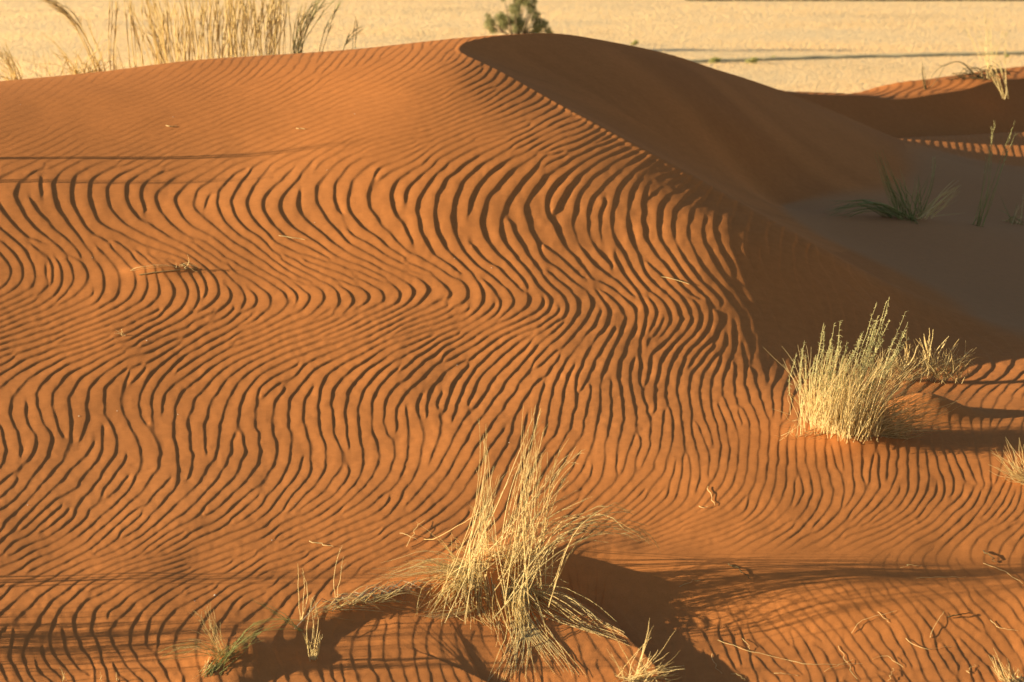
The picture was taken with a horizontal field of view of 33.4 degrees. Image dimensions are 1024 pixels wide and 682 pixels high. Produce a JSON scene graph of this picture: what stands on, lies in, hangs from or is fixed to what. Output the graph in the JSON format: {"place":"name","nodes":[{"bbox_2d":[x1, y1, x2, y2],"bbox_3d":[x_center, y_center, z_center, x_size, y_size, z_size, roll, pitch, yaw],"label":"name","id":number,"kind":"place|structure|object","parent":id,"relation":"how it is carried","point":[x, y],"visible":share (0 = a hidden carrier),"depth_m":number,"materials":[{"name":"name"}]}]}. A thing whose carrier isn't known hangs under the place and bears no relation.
{"place":"outdoors","nodes":[
{"label":"outdoors","id":0,"kind":"place"},
{"bbox_2d":[125,0,195,66],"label":"tall grass","id":1,"kind":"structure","parent":0,"point":[162,47],"depth_m":14.35,"materials":[{"name":"plant"}]},
{"bbox_2d":[154,0,236,61],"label":"tall grass","id":2,"kind":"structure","parent":0,"point":[209,50],"depth_m":14.33,"materials":[{"name":"plant"}]},
{"bbox_2d":[196,0,270,57],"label":"tall grass","id":3,"kind":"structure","parent":0,"point":[243,45],"depth_m":14.31,"materials":[{"name":"plant"}]},
{"bbox_2d":[243,0,307,55],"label":"tall grass","id":4,"kind":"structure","parent":0,"point":[270,23],"depth_m":14.24,"materials":[{"name":"plant"}]},
{"bbox_2d":[291,0,341,53],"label":"grass stalks","id":5,"kind":"object","parent":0,"point":[301,43],"depth_m":14.36,"materials":[{"name":"plant"}]},
{"bbox_2d":[0,33,1023,681],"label":"dune","id":6,"kind":"structure","parent":0,"point":[502,235],"depth_m":8.32,"materials":[{"name":"orange sand"}]},
{"bbox_2d":[0,40,21,80],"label":"grass tuft","id":7,"kind":"object","parent":6,"relation":"on","point":[11,72],"visible":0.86,"depth_m":14.43,"materials":[{"name":"plant"}]},
{"bbox_2d":[40,0,105,71],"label":"grass stalks","id":8,"kind":"object","parent":6,"relation":"on","point":[62,10],"depth_m":14.35,"materials":[{"name":"plant"}]},
{"bbox_2d":[22,32,140,77],"bbox_3d":[-3.625,-2.288,14.481,1.039,0.688,0.504,0,12,0],"label":"grass tuft","id":9,"kind":"object","parent":6,"relation":"on","point":[74,71],"visible":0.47,"depth_m":14.41,"materials":[{"name":"plant"}]},
{"bbox_2d":[108,0,166,69],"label":"grass stalks","id":10,"kind":"object","parent":6,"relation":"on","point":[130,11],"depth_m":14.39,"materials":[{"name":"plant"}]},
{"bbox_2d":[133,254,199,271],"bbox_3d":[-1.872,-0.403,9.176,0.407,0.128,0.036,0,12,0],"label":"dry sprig","id":11,"kind":"object","parent":6,"relation":"on","point":[169,265],"visible":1,"depth_m":9.18,"materials":[{"name":"plant"}]},
{"bbox_2d":[139,268,196,274],"bbox_3d":[-1.845,-0.371,9.161,0.307,0.030,0.024,-3,13,-12],"label":"stick","id":12,"kind":"object","parent":6,"relation":"on","point":[165,271],"visible":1,"depth_m":9.15,"materials":[{"name":"wood"}]},
{"bbox_2d":[158,605,316,676],"bbox_3d":[-0.895,0.963,5.516,0.486,0.250,0.227,-5,13,-22],"label":"grass plant","id":13,"kind":"object","parent":6,"relation":"on","point":[229,652],"depth_m":5.51,"materials":[{"name":"green grass"},{"name":"dry straw-coloured grass"}]},
{"bbox_2d":[250,597,302,630],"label":"green grass","id":14,"kind":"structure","parent":6,"relation":"on","point":[280,615],"depth_m":5.78,"materials":[{"name":"green plant"}]},
{"bbox_2d":[298,569,307,619],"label":"grass stalks","id":15,"kind":"object","parent":6,"relation":"on","point":[303,597],"depth_m":5.87,"materials":[{"name":"plant"}]},
{"bbox_2d":[303,596,321,659],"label":"grass stalks","id":16,"kind":"object","parent":6,"relation":"on","point":[313,651],"depth_m":5.58,"materials":[{"name":"plant"}]},
{"bbox_2d":[333,549,343,597],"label":"grass stalks","id":17,"kind":"object","parent":6,"relation":"on","point":[340,577],"depth_m":6.04,"materials":[{"name":"plant"}]},
{"bbox_2d":[343,16,365,49],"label":"grass stalks","id":18,"kind":"object","parent":6,"relation":"on","point":[348,36],"depth_m":14.38,"materials":[{"name":"plant"}]},
{"bbox_2d":[294,579,437,628],"bbox_3d":[-0.535,0.894,6.002,0.594,0.111,0.187,-8,15,-31],"label":"grass tuft","id":19,"kind":"object","parent":6,"relation":"on","point":[362,595],"visible":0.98,"depth_m":6.01,"materials":[{"name":"plant"}]},
{"bbox_2d":[370,405,659,681],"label":"grass tussock","id":20,"kind":"object","parent":6,"relation":"on","point":[520,594],"depth_m":6.09,"materials":[{"name":"plant"}]},
{"bbox_2d":[606,618,684,681],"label":"grass tuft","id":21,"kind":"object","parent":6,"relation":"on","point":[636,677],"visible":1,"depth_m":5.46,"materials":[{"name":"plant"}]},
{"bbox_2d":[728,563,750,579],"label":"twig","id":22,"kind":"object","parent":6,"relation":"on","point":[739,569],"visible":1,"depth_m":6.28,"materials":[{"name":"brown wood"}]},
{"bbox_2d":[788,660,855,664],"bbox_3d":[1.048,1.081,5.717,0.243,0.010,0.033,3,13,12],"label":"straw","id":23,"kind":"object","parent":6,"relation":"on","point":[821,664],"visible":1,"depth_m":5.71,"materials":[{"name":"beige plant"}]},
{"bbox_2d":[763,301,963,443],"bbox_3d":[1.514,0.149,7.348,0.870,0.697,0.589,0,12,0],"label":"grass tussock","id":24,"kind":"object","parent":6,"relation":"on","point":[848,419],"depth_m":7.34,"materials":[{"name":"plant"}]},
{"bbox_2d":[827,153,961,223],"bbox_3d":[2.733,-1.106,12.288,1.069,0.544,0.355,-5,13,-21],"label":"grass tussock","id":25,"kind":"object","parent":6,"relation":"on","point":[899,212],"depth_m":12.37,"materials":[{"name":"plant"}]},
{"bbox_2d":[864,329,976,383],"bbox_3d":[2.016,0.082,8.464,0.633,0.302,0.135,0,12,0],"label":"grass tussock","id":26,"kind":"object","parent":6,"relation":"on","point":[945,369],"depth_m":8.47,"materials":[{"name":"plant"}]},
{"bbox_2d":[945,7,1017,79],"bbox_3d":[5.581,-3.493,20.299,0.935,0.943,0.472,0,12,0],"label":"grass tuft","id":27,"kind":"object","parent":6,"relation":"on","point":[979,77],"visible":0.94,"depth_m":20.34,"materials":[{"name":"plant"}]},
{"bbox_2d":[972,120,1017,226],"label":"grass stalks","id":28,"kind":"object","parent":6,"relation":"on","point":[984,206],"depth_m":12.51,"materials":[{"name":"plant"}]},
{"bbox_2d":[986,31,1007,98],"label":"grass stalks","id":29,"kind":"object","parent":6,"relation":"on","point":[1004,56],"depth_m":19.40,"materials":[{"name":"plant"}]},
{"bbox_2d":[989,653,1023,681],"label":"grass tuft","id":30,"kind":"object","parent":6,"relation":"on","point":[1003,679],"visible":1,"depth_m":5.52,"materials":[{"name":"plant"}]},
{"bbox_2d":[990,440,1023,484],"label":"grass tuft","id":31,"kind":"object","parent":6,"relation":"on","point":[1019,476],"visible":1,"depth_m":6.97,"materials":[{"name":"plant"}]},
{"bbox_2d":[1000,193,1023,224],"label":"grass tuft","id":32,"kind":"object","parent":6,"relation":"on","point":[1009,216],"visible":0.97,"depth_m":13.06,"materials":[{"name":"plant"}]},
{"bbox_2d":[0,0,1023,93],"bbox_3d":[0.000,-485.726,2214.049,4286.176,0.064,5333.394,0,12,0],"label":"desert plain","id":33,"kind":"structure","parent":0,"point":[684,47],"depth_m":130.61,"materials":[{"name":"beige sand"}]},
{"bbox_2d":[483,0,553,34],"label":"acacia tree","id":34,"kind":"object","parent":33,"relation":"on","point":[517,23],"visible":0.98,"depth_m":98.47,"materials":[{"name":"green plant"}]},
{"bbox_2d":[630,39,638,44],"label":"bush","id":35,"kind":"object","parent":33,"relation":"on","point":[635,41],"visible":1,"depth_m":105.40,"materials":[{"name":"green plant"}]},
{"bbox_2d":[708,57,720,62],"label":"bush","id":36,"kind":"object","parent":33,"relation":"on","point":[714,60],"visible":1,"depth_m":86.82,"materials":[{"name":"green plant"}]},
{"bbox_2d":[744,57,758,63],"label":"bush","id":37,"kind":"object","parent":33,"relation":"on","point":[752,60],"visible":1,"depth_m":86.41,"materials":[{"name":"green plant"}]},
{"bbox_2d":[686,0,1023,0],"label":"distant scrub","id":38,"kind":"object","parent":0,"point":[855,0],"visible":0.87,"depth_m":228.03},
{"bbox_2d":[687,51,1023,62],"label":"shadow","id":39,"kind":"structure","parent":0,"point":[891,55],"depth_m":91.77},
{"bbox_2d":[781,66,1023,137],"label":"background dune","id":40,"kind":"structure","parent":0,"point":[942,106],"depth_m":19.18,"materials":[{"name":"orange sand"}]},
{"bbox_2d":[922,62,943,89],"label":"dead twigs","id":41,"kind":"object","parent":40,"relation":"on","point":[924,81],"visible":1,"depth_m":19.69,"materials":[{"name":"beige plant"}]}
]}

